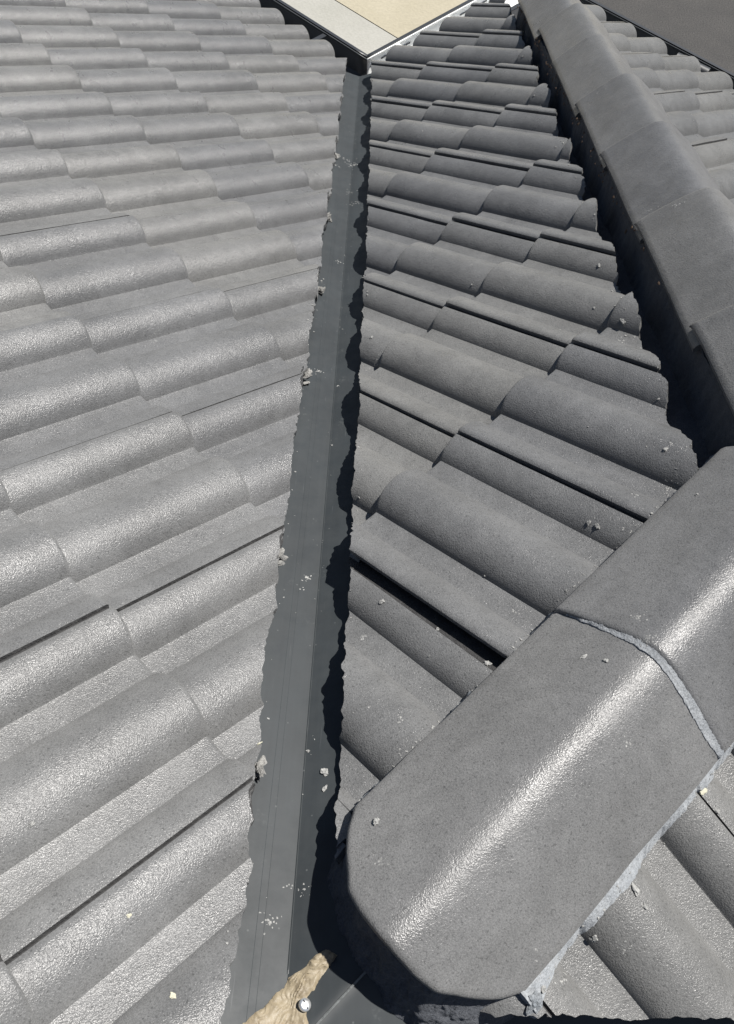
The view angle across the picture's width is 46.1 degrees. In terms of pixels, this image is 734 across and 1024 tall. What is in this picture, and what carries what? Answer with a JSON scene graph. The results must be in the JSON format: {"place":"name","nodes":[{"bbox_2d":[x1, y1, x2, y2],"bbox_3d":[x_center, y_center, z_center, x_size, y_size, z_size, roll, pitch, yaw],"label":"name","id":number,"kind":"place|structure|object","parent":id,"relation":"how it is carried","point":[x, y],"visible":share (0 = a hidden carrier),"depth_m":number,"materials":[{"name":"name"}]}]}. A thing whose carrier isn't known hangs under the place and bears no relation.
{"place":"outdoors","nodes":[
{"label":"outdoors","id":0,"kind":"place"},
{"bbox_2d":[282,0,396,53],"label":"concrete path","id":1,"kind":"structure","parent":0,"point":[364,35],"depth_m":7.07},
{"bbox_2d":[337,0,466,37],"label":"cream paving","id":2,"kind":"structure","parent":0,"point":[397,18],"depth_m":7.17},
{"bbox_2d":[511,8,518,19],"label":"roof deck","id":3,"kind":"structure","parent":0,"point":[515,12],"depth_m":3.64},
{"bbox_2d":[197,0,284,24],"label":"roof tile","id":4,"kind":"object","parent":3,"relation":"on","point":[248,11],"visible":0.47,"depth_m":3.42,"materials":[{"name":"paint"}]},
{"bbox_2d":[145,0,221,19],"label":"roof tile","id":5,"kind":"object","parent":4,"relation":"on","point":[183,9],"visible":0.52,"depth_m":3.17,"materials":[{"name":"paint"}]},
{"bbox_2d":[65,0,148,13],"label":"roof tile","id":6,"kind":"object","parent":5,"relation":"on","point":[119,6],"visible":0.36,"depth_m":2.95,"materials":[{"name":"paint"}]},
{"bbox_2d":[0,0,74,7],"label":"roof tile","id":7,"kind":"object","parent":6,"relation":"on","point":[39,3],"visible":0.27,"depth_m":2.76,"materials":[{"name":"paint"}]},
{"bbox_2d":[246,789,253,885],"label":"roof tile","id":8,"kind":"object","parent":3,"relation":"on","point":[249,825],"visible":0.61,"depth_m":0.99,"materials":[{"name":"paint"}]},
{"bbox_2d":[7,781,252,1023],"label":"roof tile","id":9,"kind":"object","parent":8,"relation":"on","point":[104,959],"visible":1,"depth_m":0.87,"materials":[{"name":"paint"}]},
{"bbox_2d":[0,961,35,1023],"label":"roof tile","id":10,"kind":"object","parent":9,"relation":"on","point":[15,1008],"visible":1,"depth_m":0.79,"materials":[{"name":"paint"}]},
{"bbox_2d":[243,24,346,63],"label":"roof tile","id":11,"kind":"object","parent":3,"relation":"on","point":[296,41],"visible":0.56,"depth_m":3.32,"materials":[{"name":"paint"}]},
{"bbox_2d":[171,19,273,55],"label":"roof tile","id":12,"kind":"object","parent":11,"relation":"on","point":[228,37],"visible":0.59,"depth_m":3.09,"materials":[{"name":"paint"}]},
{"bbox_2d":[88,13,201,52],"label":"roof tile","id":13,"kind":"object","parent":12,"relation":"on","point":[151,33],"visible":0.55,"depth_m":2.86,"materials":[{"name":"paint"}]},
{"bbox_2d":[0,6,119,48],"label":"roof tile","id":14,"kind":"object","parent":13,"relation":"on","point":[58,28],"visible":0.62,"depth_m":2.64,"materials":[{"name":"paint"}]},
{"bbox_2d":[0,20,22,43],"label":"roof tile","id":15,"kind":"object","parent":14,"relation":"on","point":[10,33],"visible":0.47,"depth_m":2.47,"materials":[{"name":"paint"}]},
{"bbox_2d":[259,0,366,75],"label":"roof gutter","id":16,"kind":"object","parent":3,"relation":"attached to","point":[356,64],"visible":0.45,"depth_m":3.57,"materials":[{"name":"black paint"}]},
{"bbox_2d":[220,72,408,1023],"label":"valley flashing","id":17,"kind":"object","parent":3,"relation":"attached to","point":[291,837],"visible":0.34,"depth_m":1.22,"materials":[{"name":"grey paint"}]},
{"bbox_2d":[118,529,281,825],"bbox_3d":[-0.151,0.212,1.165,0.326,0.066,0.373,42,43,21],"label":"roof tile","id":18,"kind":"object","parent":17,"relation":"on","point":[200,636],"visible":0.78,"depth_m":1.16,"materials":[{"name":"paint"}]},
{"bbox_2d":[0,608,253,965],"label":"roof tile","id":19,"kind":"object","parent":18,"relation":"on","point":[117,765],"visible":0.98,"depth_m":0.99,"materials":[{"name":"paint"}]},
{"bbox_2d":[182,374,302,548],"bbox_3d":[-0.140,-0.083,1.497,0.326,0.066,0.366,42,43,21],"label":"roof tile","id":20,"kind":"object","parent":17,"relation":"on","point":[249,436],"visible":0.68,"depth_m":1.50,"materials":[{"name":"paint"}]},
{"bbox_2d":[0,411,283,611],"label":"roof tile","id":21,"kind":"object","parent":20,"relation":"on","point":[188,507],"visible":0.84,"depth_m":1.30,"materials":[{"name":"paint"}]},
{"bbox_2d":[0,479,108,662],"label":"roof tile","id":22,"kind":"object","parent":21,"relation":"on","point":[43,596],"visible":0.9,"depth_m":1.14,"materials":[{"name":"paint"}]},
{"bbox_2d":[224,269,318,386],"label":"roof tile","id":23,"kind":"object","parent":17,"relation":"on","point":[282,309],"visible":0.56,"depth_m":1.84,"materials":[{"name":"paint"}]},
{"bbox_2d":[82,287,303,415],"bbox_3d":[-0.335,-0.278,1.616,0.326,0.068,0.401,42,43,21],"label":"roof tile","id":24,"kind":"object","parent":23,"relation":"on","point":[156,346],"visible":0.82,"depth_m":1.63,"materials":[{"name":"paint"}]},
{"bbox_2d":[0,314,171,470],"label":"roof tile","id":25,"kind":"object","parent":24,"relation":"on","point":[64,385],"visible":0.91,"depth_m":1.44,"materials":[{"name":"paint"}]},
{"bbox_2d":[249,192,328,283],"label":"roof tile","id":26,"kind":"object","parent":17,"relation":"on","point":[300,223],"visible":0.63,"depth_m":2.18,"materials":[{"name":"paint"}]},
{"bbox_2d":[137,202,318,291],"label":"roof tile","id":27,"kind":"object","parent":26,"relation":"on","point":[228,247],"visible":0.69,"depth_m":1.97,"materials":[{"name":"paint"}]},
{"bbox_2d":[0,215,212,320],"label":"roof tile","id":28,"kind":"object","parent":27,"relation":"on","point":[88,270],"visible":0.78,"depth_m":1.75,"materials":[{"name":"paint"}]},
{"bbox_2d":[0,251,71,330],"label":"roof tile","id":29,"kind":"object","parent":28,"relation":"on","point":[22,300],"visible":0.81,"depth_m":1.58,"materials":[{"name":"paint"}]},
{"bbox_2d":[242,950,336,1023],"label":"expanding foam","id":30,"kind":"object","parent":17,"relation":"on","point":[281,1006],"visible":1,"depth_m":0.91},
{"bbox_2d":[269,137,336,206],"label":"roof tile","id":31,"kind":"object","parent":17,"relation":"on","point":[313,159],"visible":0.56,"depth_m":2.51,"materials":[{"name":"paint"}]},
{"bbox_2d":[175,139,328,205],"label":"roof tile","id":32,"kind":"object","parent":31,"relation":"on","point":[252,172],"visible":0.68,"depth_m":2.31,"materials":[{"name":"paint"}]},
{"bbox_2d":[61,144,239,218],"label":"roof tile","id":33,"kind":"object","parent":32,"relation":"on","point":[143,182],"visible":0.73,"depth_m":2.08,"materials":[{"name":"paint"}]},
{"bbox_2d":[0,149,129,235],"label":"roof tile","id":34,"kind":"object","parent":33,"relation":"on","point":[41,190],"visible":0.81,"depth_m":1.89,"materials":[{"name":"paint"}]},
{"bbox_2d":[284,93,341,145],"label":"roof tile","id":35,"kind":"object","parent":17,"relation":"on","point":[323,109],"visible":0.51,"depth_m":2.85,"materials":[{"name":"paint"}]},
{"bbox_2d":[204,92,336,143],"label":"roof tile","id":36,"kind":"object","parent":35,"relation":"on","point":[269,117],"visible":0.58,"depth_m":2.64,"materials":[{"name":"paint"}]},
{"bbox_2d":[107,91,258,147],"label":"roof tile","id":37,"kind":"object","parent":36,"relation":"on","point":[180,119],"visible":0.66,"depth_m":2.42,"materials":[{"name":"paint"}]},
{"bbox_2d":[0,92,163,153],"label":"roof tile","id":38,"kind":"object","parent":37,"relation":"on","point":[62,123],"visible":0.6,"depth_m":2.19,"materials":[{"name":"paint"}]},
{"bbox_2d":[0,113,50,153],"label":"roof tile","id":39,"kind":"object","parent":38,"relation":"on","point":[16,135],"visible":0.64,"depth_m":2.03,"materials":[{"name":"paint"}]},
{"bbox_2d":[358,282,440,391],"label":"roof tile","id":40,"kind":"object","parent":17,"relation":"on","point":[389,316],"visible":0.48,"depth_m":1.83,"materials":[{"name":"paint"}]},
{"bbox_2d":[358,306,565,436],"bbox_3d":[0.197,-0.259,1.618,0.326,0.067,0.401,-39,43,-21],"label":"roof tile","id":41,"kind":"object","parent":40,"relation":"on","point":[452,371],"visible":0.81,"depth_m":1.62,"materials":[{"name":"paint"}]},
{"bbox_2d":[349,387,452,562],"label":"roof tile","id":42,"kind":"object","parent":41,"relation":"on","point":[391,443],"visible":0.55,"depth_m":1.50,"materials":[{"name":"paint"}]},
{"bbox_2d":[349,434,645,658],"bbox_3d":[0.186,0.034,1.285,0.326,0.067,0.401,-38,43,-22],"label":"roof tile","id":43,"kind":"object","parent":42,"relation":"on","point":[453,526],"visible":0.88,"depth_m":1.27,"materials":[{"name":"paint"}]},
{"bbox_2d":[334,557,504,847],"bbox_3d":[-0.024,0.232,1.170,0.323,0.058,0.365,-38,43,-21],"label":"roof tile","id":44,"kind":"object","parent":43,"relation":"on","point":[391,669],"visible":0.82,"depth_m":1.14,"materials":[{"name":"paint"}]},
{"bbox_2d":[351,445,731,811],"bbox_3d":[0.266,0.138,1.137,0.750,0.045,0.048,-39,67,-21],"label":"mortar bedding","id":45,"kind":"object","parent":44,"relation":"on","point":[548,616],"visible":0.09,"depth_m":1.10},
{"bbox_2d":[346,612,717,999],"bbox_3d":[0.191,0.304,0.964,0.479,0.101,0.258,-39,67,-21],"label":"ridge cap","id":46,"kind":"object","parent":45,"relation":"on","point":[521,801],"visible":0.98,"depth_m":0.93,"materials":[{"name":"paint"}]},
{"bbox_2d":[566,614,724,759],"bbox_3d":[0.332,0.191,1.026,0.014,0.096,0.248,-39,67,-21],"label":"mortar joint","id":47,"kind":"object","parent":46,"relation":"attached to","point":[684,694],"visible":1,"depth_m":1.00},
{"bbox_2d":[554,446,733,752],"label":"ridge cap","id":48,"kind":"object","parent":45,"relation":"on","point":[668,566],"visible":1,"depth_m":1.06,"materials":[{"name":"paint"}]},
{"bbox_2d":[458,343,697,520],"bbox_3d":[0.406,-0.139,1.397,0.326,0.067,0.401,-39,43,-22],"label":"roof tile","id":49,"kind":"object","parent":41,"relation":"on","point":[606,453],"visible":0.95,"depth_m":1.40,"materials":[{"name":"paint"}]},
{"bbox_2d":[108,85,708,992],"bbox_3d":[-0.040,-0.341,1.774,1.292,0.850,2.332,2,59,0],"label":"mortar splatter","id":50,"kind":"object","parent":17,"relation":"on","point":[512,611],"visible":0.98,"depth_m":1.03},
{"bbox_2d":[296,58,346,106],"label":"roof tile","id":51,"kind":"object","parent":3,"relation":"on","point":[332,71],"visible":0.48,"depth_m":3.18,"materials":[{"name":"paint"}]},
{"bbox_2d":[226,55,341,100],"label":"roof tile","id":52,"kind":"object","parent":51,"relation":"on","point":[283,75],"visible":0.66,"depth_m":2.98,"materials":[{"name":"paint"}]},
{"bbox_2d":[144,52,267,95],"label":"roof tile","id":53,"kind":"object","parent":52,"relation":"on","point":[207,73],"visible":0.65,"depth_m":2.75,"materials":[{"name":"paint"}]},
{"bbox_2d":[46,48,179,95],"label":"roof tile","id":54,"kind":"object","parent":53,"relation":"on","point":[115,71],"visible":0.53,"depth_m":2.53,"materials":[{"name":"paint"}]},
{"bbox_2d":[0,44,91,96],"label":"roof tile","id":55,"kind":"object","parent":54,"relation":"on","point":[27,69],"visible":0.72,"depth_m":2.34,"materials":[{"name":"paint"}]},
{"bbox_2d":[78,49,731,979],"bbox_3d":[-0.309,-0.577,1.903,1.850,1.174,2.870,2,59,0],"label":"mortar grit","id":56,"kind":"object","parent":3,"relation":"on","point":[484,575],"visible":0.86,"depth_m":1.16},
{"bbox_2d":[371,35,477,69],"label":"roof tile","id":57,"kind":"object","parent":3,"relation":"on","point":[421,52],"visible":0.77,"depth_m":3.27,"materials":[{"name":"paint"}]},
{"bbox_2d":[370,65,420,103],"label":"roof tile","id":58,"kind":"object","parent":57,"relation":"on","point":[383,79],"visible":0.56,"depth_m":3.15,"materials":[{"name":"paint"}]},
{"bbox_2d":[371,66,489,108],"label":"roof tile","id":59,"kind":"object","parent":58,"relation":"on","point":[428,87],"visible":0.69,"depth_m":2.93,"materials":[{"name":"paint"}]},
{"bbox_2d":[369,100,426,146],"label":"roof tile","id":60,"kind":"object","parent":59,"relation":"on","point":[385,118],"visible":0.53,"depth_m":2.81,"materials":[{"name":"paint"}]},
{"bbox_2d":[369,105,499,157],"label":"roof tile","id":61,"kind":"object","parent":60,"relation":"on","point":[437,127],"visible":0.63,"depth_m":2.60,"materials":[{"name":"paint"}]},
{"bbox_2d":[366,145,428,203],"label":"roof tile","id":62,"kind":"object","parent":61,"relation":"on","point":[385,166],"visible":0.56,"depth_m":2.48,"materials":[{"name":"paint"}]},
{"bbox_2d":[367,154,527,225],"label":"roof tile","id":63,"kind":"object","parent":62,"relation":"on","point":[438,190],"visible":0.77,"depth_m":2.27,"materials":[{"name":"paint"}]},
{"bbox_2d":[363,204,445,276],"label":"roof tile","id":64,"kind":"object","parent":63,"relation":"on","point":[391,237],"visible":0.56,"depth_m":2.13,"materials":[{"name":"paint"}]},
{"bbox_2d":[364,221,534,314],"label":"roof tile","id":65,"kind":"object","parent":64,"relation":"on","point":[459,258],"visible":0.7,"depth_m":1.94,"materials":[{"name":"paint"}]},
{"bbox_2d":[446,238,624,346],"bbox_3d":[0.415,-0.435,1.729,0.326,0.068,0.401,-39,43,-21],"label":"roof tile","id":66,"kind":"object","parent":65,"relation":"on","point":[547,289],"visible":0.86,"depth_m":1.75,"materials":[{"name":"paint"}]},
{"bbox_2d":[571,292,660,371],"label":"roof tile","id":67,"kind":"object","parent":66,"relation":"on","point":[606,341],"visible":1,"depth_m":1.56,"materials":[{"name":"paint"}]},
{"bbox_2d":[452,166,586,248],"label":"roof tile","id":68,"kind":"object","parent":63,"relation":"on","point":[536,203],"visible":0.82,"depth_m":2.06,"materials":[{"name":"paint"}]},
{"bbox_2d":[540,198,615,254],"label":"roof tile","id":69,"kind":"object","parent":68,"relation":"on","point":[584,220],"visible":1,"depth_m":1.89,"materials":[{"name":"paint"}]},
{"bbox_2d":[434,110,567,170],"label":"roof tile","id":70,"kind":"object","parent":61,"relation":"on","point":[516,140],"visible":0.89,"depth_m":2.39,"materials":[{"name":"paint"}]},
{"bbox_2d":[533,138,582,174],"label":"roof tile","id":71,"kind":"object","parent":70,"relation":"on","point":[563,162],"visible":0.95,"depth_m":2.17,"materials":[{"name":"paint"}]},
{"bbox_2d":[432,68,549,113],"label":"roof tile","id":72,"kind":"object","parent":59,"relation":"on","point":[498,90],"visible":0.81,"depth_m":2.73,"materials":[{"name":"paint"}]},
{"bbox_2d":[504,83,556,115],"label":"roof tile","id":73,"kind":"object","parent":72,"relation":"on","point":[539,102],"visible":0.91,"depth_m":2.54,"materials":[{"name":"paint"}]},
{"bbox_2d":[426,34,524,71],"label":"roof tile","id":74,"kind":"object","parent":57,"relation":"on","point":[487,52],"visible":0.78,"depth_m":3.05,"materials":[{"name":"paint"}]},
{"bbox_2d":[495,46,537,71],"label":"roof tile","id":75,"kind":"object","parent":74,"relation":"on","point":[525,62],"visible":0.84,"depth_m":2.87,"materials":[{"name":"paint"}]},
{"bbox_2d":[367,0,517,73],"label":"roof gutter","id":76,"kind":"object","parent":3,"relation":"attached to","point":[408,38],"visible":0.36,"depth_m":3.58,"materials":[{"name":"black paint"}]},
{"bbox_2d":[420,6,511,37],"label":"roof tile","id":77,"kind":"object","parent":3,"relation":"on","point":[474,22],"visible":0.79,"depth_m":3.39,"materials":[{"name":"paint"}]},
{"bbox_2d":[482,14,523,35],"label":"roof tile","id":78,"kind":"object","parent":77,"relation":"on","point":[509,25],"visible":0.86,"depth_m":3.18,"materials":[{"name":"paint"}]},
{"bbox_2d":[503,1013,733,1023],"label":"valley flashing","id":79,"kind":"object","parent":3,"relation":"on","point":[562,1018],"visible":0.02,"depth_m":0.99,"materials":[{"name":"grey paint"}]},
{"bbox_2d":[511,791,733,1020],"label":"roof tile","id":80,"kind":"object","parent":3,"relation":"on","point":[677,959],"visible":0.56,"depth_m":0.96,"materials":[{"name":"paint"}]},
{"bbox_2d":[326,853,514,1023],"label":"mortar bedding","id":81,"kind":"object","parent":80,"relation":"on","point":[408,997],"visible":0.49,"depth_m":0.90,"materials":[{"name":"concrete"}]},
{"bbox_2d":[480,994,551,1018],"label":"roof tile","id":82,"kind":"object","parent":81,"relation":"on","point":[516,1005],"visible":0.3,"depth_m":0.90,"materials":[{"name":"paint"}]},
{"bbox_2d":[516,6,733,469],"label":"mortar bedding","id":83,"kind":"object","parent":3,"relation":"on","point":[699,414],"visible":0.36,"depth_m":1.65,"materials":[{"name":"concrete"}]},
{"bbox_2d":[518,742,733,1018],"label":"mortar bedding","id":84,"kind":"object","parent":3,"relation":"on","point":[623,882],"visible":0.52,"depth_m":0.95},
{"bbox_2d":[525,991,542,1015],"bbox_3d":[0.174,0.512,0.899,0.020,0.023,0.024,2,59,0],"label":"mortar lump","id":85,"kind":"object","parent":84,"relation":"on","point":[535,998],"visible":1,"depth_m":0.90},
{"bbox_2d":[601,22,686,56],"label":"roof tile","id":86,"kind":"object","parent":3,"relation":"on","point":[647,44],"visible":0.35,"depth_m":3.37,"materials":[{"name":"paint"}]},
{"bbox_2d":[608,33,650,53],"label":"roof tile","id":87,"kind":"object","parent":86,"relation":"on","point":[621,42],"visible":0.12,"depth_m":3.16,"materials":[{"name":"paint"}]},
{"bbox_2d":[580,0,733,88],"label":"roof gutter","id":88,"kind":"object","parent":3,"relation":"attached to","point":[673,48],"visible":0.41,"depth_m":3.58,"materials":[{"name":"black paint"}]},
{"bbox_2d":[662,56,733,94],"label":"roof tile","id":89,"kind":"object","parent":3,"relation":"on","point":[719,80],"visible":0.52,"depth_m":3.25,"materials":[{"name":"paint"}]},
{"bbox_2d":[622,53,722,94],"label":"roof tile","id":90,"kind":"object","parent":89,"relation":"on","point":[686,80],"visible":0.42,"depth_m":3.02,"materials":[{"name":"paint"}]},
{"bbox_2d":[631,67,684,94],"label":"roof tile","id":91,"kind":"object","parent":90,"relation":"on","point":[649,78],"visible":0.17,"depth_m":2.82,"materials":[{"name":"paint"}]},
{"bbox_2d":[697,749,733,836],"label":"roof tile","id":92,"kind":"object","parent":3,"relation":"on","point":[719,794],"visible":0.2,"depth_m":1.04,"materials":[{"name":"paint"}]},
{"bbox_3d":[0.694,-1.995,3.290,0.225,0.210,0.365,2,59,0],"label":"hip cap","id":93,"kind":"object","parent":3,"relation":"on","visible":0},
{"bbox_2d":[519,0,580,41],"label":"hip cap","id":94,"kind":"object","parent":93,"relation":"on","point":[538,13],"visible":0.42,"depth_m":2.97,"materials":[{"name":"paint"}]},
{"bbox_2d":[538,3,615,76],"bbox_3d":[0.689,-1.488,2.709,0.233,0.211,0.432,2,59,0],"label":"hip cap","id":95,"kind":"object","parent":94,"relation":"on","point":[566,29],"visible":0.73,"depth_m":2.73,"materials":[{"name":"paint"}]},
{"bbox_2d":[551,34,634,118],"bbox_3d":[0.670,-1.223,2.410,0.232,0.207,0.422,2,59,0],"label":"hip cap","id":96,"kind":"object","parent":95,"relation":"on","point":[586,66],"visible":0.73,"depth_m":2.42,"materials":[{"name":"paint"}]},
{"bbox_2d":[575,73,673,171],"bbox_3d":[0.670,-0.966,2.125,0.233,0.200,0.401,2,59,0],"label":"hip cap","id":97,"kind":"object","parent":96,"relation":"on","point":[614,110],"visible":0.63,"depth_m":2.13,"materials":[{"name":"paint"}]},
{"bbox_2d":[599,121,719,243],"bbox_3d":[0.662,-0.711,1.841,0.233,0.206,0.418,2,59,0],"label":"hip cap","id":98,"kind":"object","parent":97,"relation":"on","point":[653,166],"visible":0.78,"depth_m":1.84,"materials":[{"name":"paint"}]},
{"bbox_2d":[634,187,733,352],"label":"hip cap","id":99,"kind":"object","parent":98,"relation":"on","point":[688,240],"visible":0.96,"depth_m":1.56,"materials":[{"name":"paint"}]},
{"bbox_2d":[689,304,733,415],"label":"hip cap","id":100,"kind":"object","parent":99,"relation":"on","point":[714,333],"visible":1,"depth_m":1.36,"materials":[{"name":"paint"}]},
{"bbox_2d":[595,0,733,73],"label":"asphalt drive","id":101,"kind":"structure","parent":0,"point":[704,29],"depth_m":7.17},
{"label":"roof tile","id":102,"kind":"object","parent":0,"visible":0},
{"bbox_2d":[696,91,733,114],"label":"roof tile","id":103,"kind":"object","parent":102,"relation":"on","point":[709,102],"visible":0.41,"depth_m":2.94,"materials":[{"name":"paint"}]},
{"bbox_2d":[655,91,733,139],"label":"roof tile","id":104,"kind":"object","parent":103,"relation":"on","point":[717,123],"visible":0.52,"depth_m":2.69,"materials":[{"name":"paint"}]},
{"bbox_2d":[666,111,726,146],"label":"roof tile","id":105,"kind":"object","parent":104,"relation":"on","point":[685,124],"visible":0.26,"depth_m":2.48,"materials":[{"name":"paint"}]},
{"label":"roof tile","id":106,"kind":"object","parent":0,"visible":0},
{"bbox_2d":[693,139,733,170],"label":"roof tile","id":107,"kind":"object","parent":106,"relation":"on","point":[715,155],"visible":0.42,"depth_m":2.37,"materials":[{"name":"paint"}]},
{"bbox_2d":[692,146,733,204],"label":"roof tile","id":108,"kind":"object","parent":107,"relation":"on","point":[723,178],"visible":0.16,"depth_m":2.13,"materials":[{"name":"paint"}]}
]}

